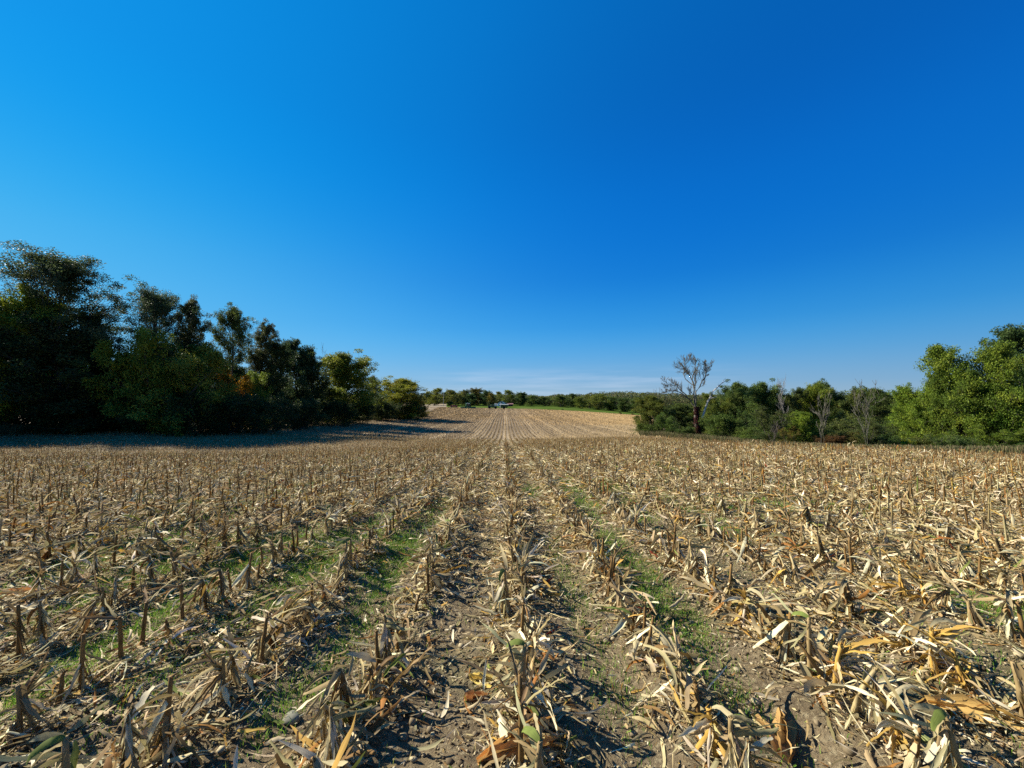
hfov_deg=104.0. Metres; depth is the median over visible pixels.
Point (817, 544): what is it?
corn stalk
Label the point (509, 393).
tree
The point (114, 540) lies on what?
corn stalk
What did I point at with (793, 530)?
corn stalk
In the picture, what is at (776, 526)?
corn stalk
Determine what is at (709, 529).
corn stalk
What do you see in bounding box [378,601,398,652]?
corn stalk
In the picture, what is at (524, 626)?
corn stalk
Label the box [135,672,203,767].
corn stalk
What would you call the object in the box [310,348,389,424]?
tree
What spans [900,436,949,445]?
shrub
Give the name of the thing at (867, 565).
corn stalk
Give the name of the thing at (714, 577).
corn stalk
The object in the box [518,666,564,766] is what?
corn stalk
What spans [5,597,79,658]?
corn stalk
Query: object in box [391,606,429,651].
corn stalk
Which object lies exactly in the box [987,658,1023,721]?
corn stalk
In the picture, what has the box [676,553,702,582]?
corn stalk
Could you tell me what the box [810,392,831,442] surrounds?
bare sapling
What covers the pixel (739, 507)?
corn stalk
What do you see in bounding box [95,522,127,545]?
corn stalk
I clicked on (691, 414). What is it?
tree
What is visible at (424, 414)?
tree
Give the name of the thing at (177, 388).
tree
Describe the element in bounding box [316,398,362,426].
shrub
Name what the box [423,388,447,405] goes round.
tree
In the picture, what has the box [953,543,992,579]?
corn stalk
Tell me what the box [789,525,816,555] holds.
corn stalk
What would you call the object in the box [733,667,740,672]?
stone
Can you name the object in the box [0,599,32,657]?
corn stalk
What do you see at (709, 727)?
corn stalk
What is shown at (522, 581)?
corn stalk
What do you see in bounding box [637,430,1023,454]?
weeds
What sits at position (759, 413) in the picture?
tree
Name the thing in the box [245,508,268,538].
corn stalk
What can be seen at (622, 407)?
tree
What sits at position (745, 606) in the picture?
corn stalk
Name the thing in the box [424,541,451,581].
corn stalk
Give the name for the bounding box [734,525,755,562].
corn stalk
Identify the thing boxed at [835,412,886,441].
shrub
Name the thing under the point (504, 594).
corn stalk
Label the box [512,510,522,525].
corn stalk
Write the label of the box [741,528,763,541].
corn stalk
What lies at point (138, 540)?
corn stalk
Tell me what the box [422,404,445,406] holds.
dirt track
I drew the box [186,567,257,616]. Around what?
corn stalk
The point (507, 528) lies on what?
corn stalk
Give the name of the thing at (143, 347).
tree
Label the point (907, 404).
tree
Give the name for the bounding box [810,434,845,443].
shrub
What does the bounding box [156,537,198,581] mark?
corn stalk
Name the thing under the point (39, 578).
corn stalk
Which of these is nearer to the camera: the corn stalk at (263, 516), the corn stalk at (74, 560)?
the corn stalk at (74, 560)
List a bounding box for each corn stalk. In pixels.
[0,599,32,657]
[0,647,64,742]
[0,732,70,767]
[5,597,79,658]
[6,538,57,572]
[20,559,67,599]
[30,530,54,564]
[34,666,65,705]
[46,538,113,586]
[47,560,76,593]
[51,633,110,704]
[59,594,102,640]
[61,545,79,556]
[61,573,117,621]
[70,534,85,550]
[74,574,137,616]
[81,598,123,657]
[82,516,128,545]
[85,544,122,579]
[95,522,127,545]
[101,521,141,570]
[114,685,186,767]
[122,534,157,556]
[123,554,183,596]
[126,564,147,597]
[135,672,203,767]
[140,577,175,645]
[146,581,184,621]
[147,526,174,554]
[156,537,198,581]
[164,618,187,645]
[167,636,257,721]
[169,578,231,617]
[174,518,205,544]
[181,558,200,573]
[186,500,212,537]
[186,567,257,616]
[189,524,224,561]
[189,531,223,566]
[198,507,209,534]
[206,507,223,527]
[207,512,224,529]
[208,527,243,551]
[208,568,232,595]
[216,514,246,552]
[216,647,244,687]
[224,552,262,593]
[226,520,244,540]
[232,520,253,543]
[237,546,263,568]
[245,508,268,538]
[251,505,277,535]
[251,560,269,579]
[253,530,286,569]
[255,611,280,655]
[259,599,308,665]
[265,530,284,558]
[268,590,313,637]
[273,503,303,521]
[280,498,294,525]
[283,501,296,523]
[286,528,297,555]
[291,582,313,611]
[294,499,303,516]
[295,529,299,549]
[295,572,342,605]
[295,598,315,625]
[296,667,394,738]
[302,516,328,541]
[304,750,395,767]
[305,517,323,544]
[311,695,346,755]
[314,570,346,596]
[317,504,333,530]
[318,699,372,767]
[319,538,353,580]
[322,500,345,536]
[324,552,357,592]
[328,537,355,570]
[333,502,363,522]
[347,500,369,517]
[352,539,375,568]
[354,523,370,552]
[354,538,368,562]
[358,525,388,547]
[360,664,391,722]
[364,613,409,675]
[364,629,389,682]
[373,506,393,534]
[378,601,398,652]
[379,507,393,528]
[383,518,388,539]
[384,494,399,520]
[386,494,405,518]
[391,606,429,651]
[395,496,409,519]
[395,508,412,526]
[408,549,444,592]
[410,482,426,510]
[413,588,434,611]
[415,546,449,570]
[418,530,456,554]
[418,553,455,585]
[421,531,439,546]
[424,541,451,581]
[428,533,438,555]
[438,513,460,551]
[447,488,464,509]
[447,497,462,523]
[448,482,463,511]
[453,509,472,532]
[458,487,469,514]
[480,568,510,618]
[480,636,524,767]
[482,623,542,719]
[488,535,509,558]
[490,531,528,571]
[491,516,516,540]
[494,500,512,535]
[497,506,522,525]
[498,583,548,628]
[500,479,514,500]
[500,683,547,767]
[502,499,515,529]
[502,561,538,611]
[505,535,528,559]
[508,498,520,511]
[508,558,531,597]
[508,603,539,653]
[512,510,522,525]
[512,532,548,586]
[514,541,531,570]
[515,495,526,518]
[516,652,543,714]
[518,519,528,538]
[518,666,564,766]
[520,616,571,670]
[523,601,544,621]
[545,481,564,504]
[550,492,570,509]
[555,518,570,531]
[556,498,571,517]
[558,501,564,516]
[559,504,577,523]
[561,514,592,534]
[562,488,570,506]
[564,506,578,537]
[566,518,600,556]
[569,504,582,540]
[579,530,599,560]
[580,535,597,564]
[583,552,608,579]
[588,540,623,600]
[592,536,614,571]
[596,560,652,611]
[598,491,626,512]
[600,486,613,505]
[600,531,638,583]
[604,498,618,517]
[611,497,639,522]
[612,501,620,520]
[618,582,645,643]
[624,507,632,526]
[626,495,639,520]
[626,496,655,533]
[626,615,656,657]
[630,609,657,631]
[642,512,653,537]
[649,621,707,714]
[659,665,700,715]
[660,528,678,550]
[661,509,677,559]
[667,521,681,553]
[669,503,687,524]
[670,531,700,566]
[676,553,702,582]
[677,704,781,767]
[680,537,719,576]
[683,506,693,528]
[683,513,710,535]
[696,507,723,539]
[696,510,727,543]
[699,737,789,767]
[700,565,720,603]
[706,563,723,584]
[708,491,727,512]
[710,493,725,515]
[716,562,742,604]
[719,521,743,554]
[720,714,799,767]
[721,588,783,636]
[722,527,739,547]
[728,499,742,519]
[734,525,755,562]
[737,496,750,520]
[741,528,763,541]
[742,527,772,569]
[742,579,776,609]
[751,506,770,527]
[753,603,805,665]
[763,559,783,579]
[771,518,781,537]
[772,594,825,676]
[773,507,791,545]
[773,551,791,581]
[774,525,798,541]
[782,523,809,553]
[787,505,825,535]
[787,550,817,592]
[788,493,809,524]
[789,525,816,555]
[791,521,835,562]
[798,628,897,704]
[809,511,844,532]
[814,579,900,633]
[821,590,840,617]
[823,539,847,568]
[839,508,865,540]
[841,671,934,764]
[845,513,871,548]
[846,514,862,540]
[847,530,875,574]
[848,659,886,737]
[850,542,904,589]
[854,512,882,550]
[855,550,875,579]
[860,665,921,767]
[862,549,911,600]
[871,529,909,556]
[875,598,924,664]
[880,703,962,767]
[886,535,942,564]
[889,557,932,607]
[903,515,934,538]
[903,623,998,711]
[906,558,960,616]
[906,618,987,681]
[918,543,947,574]
[919,540,952,562]
[920,521,956,541]
[922,569,995,635]
[925,524,970,548]
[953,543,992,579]
[962,529,998,556]
[968,589,1019,642]
[969,581,1023,646]
[972,520,1021,568]
[974,555,993,591]
[977,551,1022,601]
[979,532,1005,558]
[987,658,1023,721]
[990,566,1023,602]
[1001,546,1023,571]
[1006,526,1023,571]
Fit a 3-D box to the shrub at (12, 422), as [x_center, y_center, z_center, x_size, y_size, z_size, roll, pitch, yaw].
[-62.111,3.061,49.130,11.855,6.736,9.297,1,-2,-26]
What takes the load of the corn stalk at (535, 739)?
on the ground at (828, 747)
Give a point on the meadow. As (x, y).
(550, 407)
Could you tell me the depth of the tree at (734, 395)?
69.77 m
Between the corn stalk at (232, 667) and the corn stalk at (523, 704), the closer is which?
the corn stalk at (523, 704)
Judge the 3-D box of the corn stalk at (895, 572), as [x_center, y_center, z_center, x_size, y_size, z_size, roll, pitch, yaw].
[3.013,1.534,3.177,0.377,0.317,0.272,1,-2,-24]
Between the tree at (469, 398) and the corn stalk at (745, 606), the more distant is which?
the tree at (469, 398)
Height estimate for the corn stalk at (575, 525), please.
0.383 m
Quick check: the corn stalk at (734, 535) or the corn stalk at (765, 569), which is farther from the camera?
the corn stalk at (734, 535)
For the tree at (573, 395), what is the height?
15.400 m
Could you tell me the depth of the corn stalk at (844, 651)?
1.98 m
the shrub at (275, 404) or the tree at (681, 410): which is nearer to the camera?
the shrub at (275, 404)
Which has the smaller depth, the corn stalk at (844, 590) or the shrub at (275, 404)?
the corn stalk at (844, 590)
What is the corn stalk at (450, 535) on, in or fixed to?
on the ground at (828, 747)
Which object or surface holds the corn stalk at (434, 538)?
on the ground at (828, 747)
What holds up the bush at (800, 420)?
on the ground at (828, 747)
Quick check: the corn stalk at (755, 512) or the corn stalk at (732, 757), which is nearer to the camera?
the corn stalk at (732, 757)
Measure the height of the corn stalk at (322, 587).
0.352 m
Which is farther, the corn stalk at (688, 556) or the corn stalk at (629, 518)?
the corn stalk at (629, 518)
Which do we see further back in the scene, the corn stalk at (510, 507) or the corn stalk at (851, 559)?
the corn stalk at (510, 507)
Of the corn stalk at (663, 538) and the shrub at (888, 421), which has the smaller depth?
the corn stalk at (663, 538)
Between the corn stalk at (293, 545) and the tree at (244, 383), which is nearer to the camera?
the corn stalk at (293, 545)
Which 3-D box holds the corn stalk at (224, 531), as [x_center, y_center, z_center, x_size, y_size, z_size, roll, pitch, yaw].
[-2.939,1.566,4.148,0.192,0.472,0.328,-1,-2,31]
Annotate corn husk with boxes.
[0,587,42,595]
[344,723,363,762]
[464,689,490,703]
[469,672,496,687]
[476,717,565,764]
[490,644,499,655]
[751,706,796,765]
[884,709,967,767]
[924,693,1023,731]
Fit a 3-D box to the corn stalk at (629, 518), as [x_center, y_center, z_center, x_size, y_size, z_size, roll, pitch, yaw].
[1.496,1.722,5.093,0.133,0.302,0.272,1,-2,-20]
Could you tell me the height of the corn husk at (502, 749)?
0.104 m
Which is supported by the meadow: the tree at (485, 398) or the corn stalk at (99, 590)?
the tree at (485, 398)
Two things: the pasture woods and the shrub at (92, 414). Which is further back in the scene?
the pasture woods
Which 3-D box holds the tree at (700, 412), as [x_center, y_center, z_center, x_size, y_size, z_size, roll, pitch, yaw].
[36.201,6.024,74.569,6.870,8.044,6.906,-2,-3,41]
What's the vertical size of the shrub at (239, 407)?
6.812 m
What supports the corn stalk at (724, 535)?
on the ground at (828, 747)
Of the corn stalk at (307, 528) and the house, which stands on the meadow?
the house
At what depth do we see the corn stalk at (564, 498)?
6.15 m
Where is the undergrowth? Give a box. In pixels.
[1,408,374,425]
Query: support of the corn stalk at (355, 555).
on the ground at (828, 747)
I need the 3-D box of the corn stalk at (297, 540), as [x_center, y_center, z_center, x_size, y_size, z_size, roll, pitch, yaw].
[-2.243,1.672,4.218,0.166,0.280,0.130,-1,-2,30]
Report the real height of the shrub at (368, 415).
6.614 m
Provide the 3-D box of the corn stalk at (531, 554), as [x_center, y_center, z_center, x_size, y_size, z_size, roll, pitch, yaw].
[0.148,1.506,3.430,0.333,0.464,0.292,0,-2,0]
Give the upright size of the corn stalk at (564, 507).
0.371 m
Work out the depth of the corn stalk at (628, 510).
5.31 m
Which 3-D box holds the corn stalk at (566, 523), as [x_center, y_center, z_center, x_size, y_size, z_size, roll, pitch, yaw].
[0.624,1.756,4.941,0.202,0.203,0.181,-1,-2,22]
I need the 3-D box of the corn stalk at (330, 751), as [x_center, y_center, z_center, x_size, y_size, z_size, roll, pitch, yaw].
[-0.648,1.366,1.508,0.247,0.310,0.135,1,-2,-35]
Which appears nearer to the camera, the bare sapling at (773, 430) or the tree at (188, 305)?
the bare sapling at (773, 430)
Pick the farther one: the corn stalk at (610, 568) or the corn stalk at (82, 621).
the corn stalk at (610, 568)
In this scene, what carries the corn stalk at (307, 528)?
on the ground at (828, 747)
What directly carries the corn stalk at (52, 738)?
on the ground at (828, 747)
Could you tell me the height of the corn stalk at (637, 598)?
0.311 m
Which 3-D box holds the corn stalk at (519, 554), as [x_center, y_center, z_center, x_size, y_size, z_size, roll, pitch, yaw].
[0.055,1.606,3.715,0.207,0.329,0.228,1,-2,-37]
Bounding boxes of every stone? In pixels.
[283,710,300,725]
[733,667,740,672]
[751,697,760,705]
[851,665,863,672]
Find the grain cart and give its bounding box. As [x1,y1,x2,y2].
[499,403,508,408]
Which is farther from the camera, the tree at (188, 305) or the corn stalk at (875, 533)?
the tree at (188, 305)
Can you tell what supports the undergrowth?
on the ground at (828, 747)
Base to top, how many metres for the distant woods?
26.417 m
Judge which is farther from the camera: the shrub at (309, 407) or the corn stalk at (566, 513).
the shrub at (309, 407)
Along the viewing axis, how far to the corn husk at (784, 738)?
1.79 m
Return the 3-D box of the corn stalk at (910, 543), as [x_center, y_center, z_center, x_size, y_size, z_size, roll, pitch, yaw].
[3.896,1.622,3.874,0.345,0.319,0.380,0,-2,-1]
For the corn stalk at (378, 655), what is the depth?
2.17 m
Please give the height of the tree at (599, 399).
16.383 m
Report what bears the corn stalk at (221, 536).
on the ground at (828, 747)
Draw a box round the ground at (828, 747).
[0,397,1023,767]
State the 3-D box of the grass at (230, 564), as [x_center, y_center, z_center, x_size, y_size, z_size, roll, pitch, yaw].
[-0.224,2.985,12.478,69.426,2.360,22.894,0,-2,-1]
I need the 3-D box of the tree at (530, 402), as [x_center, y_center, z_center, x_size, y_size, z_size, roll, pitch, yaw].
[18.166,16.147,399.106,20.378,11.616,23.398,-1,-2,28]
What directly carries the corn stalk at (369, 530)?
on the ground at (828, 747)
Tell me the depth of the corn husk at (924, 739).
1.72 m
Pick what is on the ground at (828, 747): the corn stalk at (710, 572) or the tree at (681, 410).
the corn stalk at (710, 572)
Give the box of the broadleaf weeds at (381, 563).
[5,483,1023,742]
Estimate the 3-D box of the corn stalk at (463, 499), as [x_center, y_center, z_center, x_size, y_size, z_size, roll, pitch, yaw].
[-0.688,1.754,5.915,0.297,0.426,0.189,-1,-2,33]
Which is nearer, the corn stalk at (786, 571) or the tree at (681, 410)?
the corn stalk at (786, 571)
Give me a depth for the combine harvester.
278.07 m
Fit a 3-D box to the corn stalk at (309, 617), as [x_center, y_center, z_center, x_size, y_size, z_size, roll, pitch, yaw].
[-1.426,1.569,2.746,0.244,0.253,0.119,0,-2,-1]
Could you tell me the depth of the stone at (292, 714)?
1.89 m
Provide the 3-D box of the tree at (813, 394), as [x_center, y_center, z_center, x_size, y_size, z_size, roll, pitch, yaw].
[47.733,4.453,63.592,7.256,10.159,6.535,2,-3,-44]
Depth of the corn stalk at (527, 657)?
1.95 m
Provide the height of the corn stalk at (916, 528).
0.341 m
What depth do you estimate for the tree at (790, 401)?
62.01 m
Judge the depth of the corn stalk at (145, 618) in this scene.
2.43 m
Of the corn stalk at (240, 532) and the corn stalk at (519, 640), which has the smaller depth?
the corn stalk at (519, 640)
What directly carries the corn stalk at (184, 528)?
on the ground at (828, 747)
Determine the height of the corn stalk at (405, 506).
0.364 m
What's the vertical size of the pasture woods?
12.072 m
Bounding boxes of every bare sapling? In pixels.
[768,421,780,442]
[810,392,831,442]
[851,379,885,443]
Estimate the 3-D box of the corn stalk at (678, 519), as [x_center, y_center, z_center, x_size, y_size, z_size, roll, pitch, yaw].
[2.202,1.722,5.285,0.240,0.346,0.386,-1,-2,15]
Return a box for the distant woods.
[405,391,745,410]
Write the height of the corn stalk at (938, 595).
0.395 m
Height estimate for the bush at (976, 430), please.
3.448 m
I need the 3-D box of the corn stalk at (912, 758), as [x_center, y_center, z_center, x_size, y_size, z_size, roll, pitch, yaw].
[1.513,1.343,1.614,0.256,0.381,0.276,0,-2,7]
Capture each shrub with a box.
[0,395,38,425]
[60,386,132,433]
[95,393,188,432]
[157,389,236,436]
[199,390,277,434]
[244,393,304,433]
[285,395,332,429]
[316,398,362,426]
[348,400,381,423]
[373,400,401,420]
[401,400,423,419]
[628,423,654,433]
[644,413,681,433]
[673,426,696,435]
[698,412,748,437]
[731,425,762,438]
[748,431,788,441]
[801,433,828,442]
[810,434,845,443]
[817,418,867,443]
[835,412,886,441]
[836,432,868,443]
[858,422,914,444]
[858,433,916,444]
[879,420,922,444]
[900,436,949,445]
[900,439,917,445]
[923,433,985,446]
[962,442,990,446]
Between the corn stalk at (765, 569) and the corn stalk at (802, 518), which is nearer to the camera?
the corn stalk at (765, 569)
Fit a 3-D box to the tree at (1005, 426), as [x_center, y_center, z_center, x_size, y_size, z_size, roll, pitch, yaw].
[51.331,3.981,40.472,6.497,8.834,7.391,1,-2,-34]
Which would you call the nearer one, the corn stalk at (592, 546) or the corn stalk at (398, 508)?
the corn stalk at (592, 546)
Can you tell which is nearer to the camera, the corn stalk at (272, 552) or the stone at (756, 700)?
the stone at (756, 700)
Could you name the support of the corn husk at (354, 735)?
on the ground at (828, 747)
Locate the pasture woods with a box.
[729,389,950,422]
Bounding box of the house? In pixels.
[494,400,504,405]
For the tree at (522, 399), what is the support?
on the meadow
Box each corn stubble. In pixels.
[0,428,1023,553]
[240,407,666,438]
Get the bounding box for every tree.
[0,240,139,426]
[0,283,95,424]
[0,312,36,398]
[0,313,135,434]
[65,307,110,412]
[75,280,210,430]
[79,326,178,432]
[111,342,219,427]
[118,341,242,436]
[170,294,225,428]
[194,362,270,426]
[208,302,258,428]
[214,365,254,431]
[220,370,276,428]
[238,318,280,393]
[247,339,299,424]
[269,337,331,424]
[278,396,315,424]
[305,346,331,422]
[309,387,344,422]
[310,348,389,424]
[364,375,385,399]
[371,394,391,419]
[375,375,434,419]
[410,394,430,417]
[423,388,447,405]
[442,389,464,405]
[460,389,469,404]
[462,393,477,405]
[469,387,486,404]
[478,390,495,404]
[487,393,499,405]
[495,391,504,401]
[497,390,519,404]
[512,391,530,405]
[524,395,539,404]
[535,396,552,405]
[550,394,571,406]
[565,393,578,406]
[572,396,588,408]
[582,394,592,407]
[583,393,612,409]
[603,396,618,410]
[616,397,631,411]
[624,396,643,412]
[631,393,675,430]
[660,353,725,433]
[660,401,693,429]
[683,399,703,432]
[690,396,719,433]
[698,391,734,434]
[713,379,756,435]
[735,378,796,431]
[736,407,762,433]
[749,405,794,443]
[770,387,808,438]
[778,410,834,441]
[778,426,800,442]
[792,380,837,440]
[801,378,852,436]
[828,386,874,421]
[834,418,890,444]
[847,385,901,424]
[879,395,909,420]
[884,382,954,446]
[910,338,1023,445]
[914,368,999,442]
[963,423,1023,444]
[972,380,1023,446]
[979,323,1023,422]
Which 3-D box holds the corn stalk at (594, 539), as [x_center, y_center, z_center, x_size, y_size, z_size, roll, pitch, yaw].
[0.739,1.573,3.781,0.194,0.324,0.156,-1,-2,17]
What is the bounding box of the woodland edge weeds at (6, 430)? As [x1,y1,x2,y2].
[0,414,428,435]
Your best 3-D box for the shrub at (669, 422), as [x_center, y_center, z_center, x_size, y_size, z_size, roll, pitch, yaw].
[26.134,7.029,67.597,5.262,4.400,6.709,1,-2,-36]
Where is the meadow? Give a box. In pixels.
[446,403,771,415]
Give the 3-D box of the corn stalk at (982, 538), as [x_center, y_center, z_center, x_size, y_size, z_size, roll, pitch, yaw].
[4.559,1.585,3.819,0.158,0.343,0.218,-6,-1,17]
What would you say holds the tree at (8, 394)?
on the ground at (828, 747)
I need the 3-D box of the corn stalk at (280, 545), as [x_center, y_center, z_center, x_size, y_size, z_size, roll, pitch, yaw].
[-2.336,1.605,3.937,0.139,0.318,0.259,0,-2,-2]
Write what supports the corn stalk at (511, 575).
on the ground at (828, 747)
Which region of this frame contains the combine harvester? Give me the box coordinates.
[461,403,475,407]
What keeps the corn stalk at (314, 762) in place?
on the ground at (828, 747)
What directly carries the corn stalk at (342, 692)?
on the ground at (828, 747)
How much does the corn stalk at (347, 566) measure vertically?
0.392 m
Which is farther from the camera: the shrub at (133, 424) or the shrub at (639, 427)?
the shrub at (639, 427)
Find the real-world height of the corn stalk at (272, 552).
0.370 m
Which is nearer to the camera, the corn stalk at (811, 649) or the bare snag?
the corn stalk at (811, 649)
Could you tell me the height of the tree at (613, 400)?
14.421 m
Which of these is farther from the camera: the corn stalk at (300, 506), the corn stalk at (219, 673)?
the corn stalk at (300, 506)
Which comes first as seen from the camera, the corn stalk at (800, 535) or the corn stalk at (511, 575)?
the corn stalk at (511, 575)
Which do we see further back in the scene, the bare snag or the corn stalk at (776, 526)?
the bare snag
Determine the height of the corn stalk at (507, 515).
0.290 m
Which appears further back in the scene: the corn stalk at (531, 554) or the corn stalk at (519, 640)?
the corn stalk at (531, 554)
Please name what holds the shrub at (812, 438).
on the ground at (828, 747)
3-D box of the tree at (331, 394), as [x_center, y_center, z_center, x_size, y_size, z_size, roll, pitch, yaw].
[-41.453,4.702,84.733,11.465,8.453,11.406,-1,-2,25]
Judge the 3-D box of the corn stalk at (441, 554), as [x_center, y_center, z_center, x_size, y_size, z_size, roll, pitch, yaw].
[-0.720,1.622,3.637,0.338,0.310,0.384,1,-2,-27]
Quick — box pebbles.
[8,503,1008,746]
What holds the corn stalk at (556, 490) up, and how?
on the ground at (828, 747)
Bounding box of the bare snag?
[773,378,788,431]
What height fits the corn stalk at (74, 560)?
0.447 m
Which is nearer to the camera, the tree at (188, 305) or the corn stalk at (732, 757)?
the corn stalk at (732, 757)
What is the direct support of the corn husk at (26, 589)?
on the ground at (828, 747)
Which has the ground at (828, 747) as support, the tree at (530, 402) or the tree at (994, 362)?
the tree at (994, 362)
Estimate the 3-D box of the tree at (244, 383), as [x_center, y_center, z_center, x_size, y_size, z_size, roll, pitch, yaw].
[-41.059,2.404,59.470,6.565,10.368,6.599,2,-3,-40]
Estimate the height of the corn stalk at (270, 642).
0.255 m
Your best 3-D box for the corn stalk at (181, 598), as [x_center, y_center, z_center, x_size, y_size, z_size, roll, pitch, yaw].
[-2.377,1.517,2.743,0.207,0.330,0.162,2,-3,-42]
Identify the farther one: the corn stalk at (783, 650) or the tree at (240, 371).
the tree at (240, 371)
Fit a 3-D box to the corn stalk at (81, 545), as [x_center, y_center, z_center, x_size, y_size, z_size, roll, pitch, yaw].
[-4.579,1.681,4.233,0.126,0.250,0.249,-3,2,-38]
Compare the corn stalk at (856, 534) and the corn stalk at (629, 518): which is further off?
the corn stalk at (629, 518)
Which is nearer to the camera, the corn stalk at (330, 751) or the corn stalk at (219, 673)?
the corn stalk at (330, 751)
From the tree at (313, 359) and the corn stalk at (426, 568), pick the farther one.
the tree at (313, 359)
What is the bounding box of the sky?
[0,0,1023,396]
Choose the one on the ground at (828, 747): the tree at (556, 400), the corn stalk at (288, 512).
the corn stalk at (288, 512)
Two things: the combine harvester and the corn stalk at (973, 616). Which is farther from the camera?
the combine harvester
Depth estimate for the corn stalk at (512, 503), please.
5.62 m
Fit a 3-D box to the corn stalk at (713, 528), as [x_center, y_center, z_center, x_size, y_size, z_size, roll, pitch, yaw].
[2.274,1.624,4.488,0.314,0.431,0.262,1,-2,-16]
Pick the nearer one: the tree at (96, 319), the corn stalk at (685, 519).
the corn stalk at (685, 519)
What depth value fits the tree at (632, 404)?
340.52 m
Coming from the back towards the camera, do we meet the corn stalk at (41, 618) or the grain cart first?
the grain cart
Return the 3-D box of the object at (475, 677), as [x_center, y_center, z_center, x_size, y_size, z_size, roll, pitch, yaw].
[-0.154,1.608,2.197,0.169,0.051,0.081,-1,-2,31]
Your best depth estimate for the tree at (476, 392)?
366.69 m
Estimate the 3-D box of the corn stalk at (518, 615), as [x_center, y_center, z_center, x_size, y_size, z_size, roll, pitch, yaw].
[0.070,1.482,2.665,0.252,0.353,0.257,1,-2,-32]
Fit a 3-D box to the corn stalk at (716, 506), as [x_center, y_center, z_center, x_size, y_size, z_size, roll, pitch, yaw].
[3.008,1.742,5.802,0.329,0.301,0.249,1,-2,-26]
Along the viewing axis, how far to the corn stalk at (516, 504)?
5.38 m
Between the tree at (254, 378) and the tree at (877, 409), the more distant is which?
the tree at (877, 409)
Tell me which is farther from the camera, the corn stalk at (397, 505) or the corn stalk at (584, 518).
the corn stalk at (397, 505)
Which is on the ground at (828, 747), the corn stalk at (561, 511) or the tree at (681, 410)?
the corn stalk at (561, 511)
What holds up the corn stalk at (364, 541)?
on the ground at (828, 747)
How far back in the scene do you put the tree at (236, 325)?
61.00 m
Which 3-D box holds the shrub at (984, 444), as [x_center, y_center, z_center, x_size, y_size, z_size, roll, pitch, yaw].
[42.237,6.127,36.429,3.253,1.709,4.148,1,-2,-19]
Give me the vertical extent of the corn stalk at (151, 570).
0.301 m
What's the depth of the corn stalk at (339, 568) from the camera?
3.35 m
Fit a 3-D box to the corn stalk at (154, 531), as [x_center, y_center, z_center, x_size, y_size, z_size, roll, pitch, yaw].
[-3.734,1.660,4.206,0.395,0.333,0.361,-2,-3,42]
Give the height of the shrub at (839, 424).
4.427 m
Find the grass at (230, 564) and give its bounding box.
[0,464,1023,767]
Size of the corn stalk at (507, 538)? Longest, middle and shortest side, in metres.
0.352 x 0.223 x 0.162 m
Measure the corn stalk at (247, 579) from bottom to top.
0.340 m
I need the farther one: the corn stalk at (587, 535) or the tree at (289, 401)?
the tree at (289, 401)
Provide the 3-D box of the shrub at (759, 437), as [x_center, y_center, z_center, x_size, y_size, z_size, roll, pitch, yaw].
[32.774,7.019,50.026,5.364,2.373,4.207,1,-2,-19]
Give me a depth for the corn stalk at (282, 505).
5.21 m
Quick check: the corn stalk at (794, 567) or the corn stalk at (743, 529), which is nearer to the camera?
the corn stalk at (794, 567)
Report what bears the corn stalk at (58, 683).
on the ground at (828, 747)
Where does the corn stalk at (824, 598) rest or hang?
on the ground at (828, 747)
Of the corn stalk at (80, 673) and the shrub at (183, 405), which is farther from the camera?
the shrub at (183, 405)
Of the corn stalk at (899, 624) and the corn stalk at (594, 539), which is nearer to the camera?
the corn stalk at (899, 624)
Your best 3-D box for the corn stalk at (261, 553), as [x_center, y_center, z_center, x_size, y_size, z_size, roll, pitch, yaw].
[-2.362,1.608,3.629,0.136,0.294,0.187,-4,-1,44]
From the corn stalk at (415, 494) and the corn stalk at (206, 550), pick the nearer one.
the corn stalk at (206, 550)
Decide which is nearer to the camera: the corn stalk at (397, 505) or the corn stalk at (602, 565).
the corn stalk at (602, 565)
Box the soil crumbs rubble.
[0,496,1023,767]
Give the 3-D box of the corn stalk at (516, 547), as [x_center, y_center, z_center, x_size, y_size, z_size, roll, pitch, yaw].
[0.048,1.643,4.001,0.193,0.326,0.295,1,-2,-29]
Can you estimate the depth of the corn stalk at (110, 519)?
4.56 m
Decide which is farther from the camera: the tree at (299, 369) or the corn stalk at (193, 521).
the tree at (299, 369)
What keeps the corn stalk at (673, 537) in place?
on the ground at (828, 747)
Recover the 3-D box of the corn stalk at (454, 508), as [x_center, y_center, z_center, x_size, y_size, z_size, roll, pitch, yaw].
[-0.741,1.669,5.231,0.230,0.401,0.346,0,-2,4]
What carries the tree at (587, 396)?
on the meadow
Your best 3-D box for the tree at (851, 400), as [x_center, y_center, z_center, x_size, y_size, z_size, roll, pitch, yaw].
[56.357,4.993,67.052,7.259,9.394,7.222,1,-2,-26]
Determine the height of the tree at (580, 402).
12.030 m
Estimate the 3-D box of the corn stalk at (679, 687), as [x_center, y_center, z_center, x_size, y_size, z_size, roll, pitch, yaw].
[0.868,1.437,2.061,0.241,0.334,0.386,0,-2,6]
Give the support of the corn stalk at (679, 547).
on the ground at (828, 747)
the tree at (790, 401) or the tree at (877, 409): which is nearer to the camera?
the tree at (790, 401)
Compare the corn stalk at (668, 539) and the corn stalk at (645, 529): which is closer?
the corn stalk at (668, 539)
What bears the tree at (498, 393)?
on the meadow
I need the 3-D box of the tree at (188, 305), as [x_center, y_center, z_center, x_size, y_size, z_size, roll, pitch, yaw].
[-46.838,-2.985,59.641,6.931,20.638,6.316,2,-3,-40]
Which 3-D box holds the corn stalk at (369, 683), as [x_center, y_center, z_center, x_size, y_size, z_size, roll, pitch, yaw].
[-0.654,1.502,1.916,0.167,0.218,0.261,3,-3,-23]
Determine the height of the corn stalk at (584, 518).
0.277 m

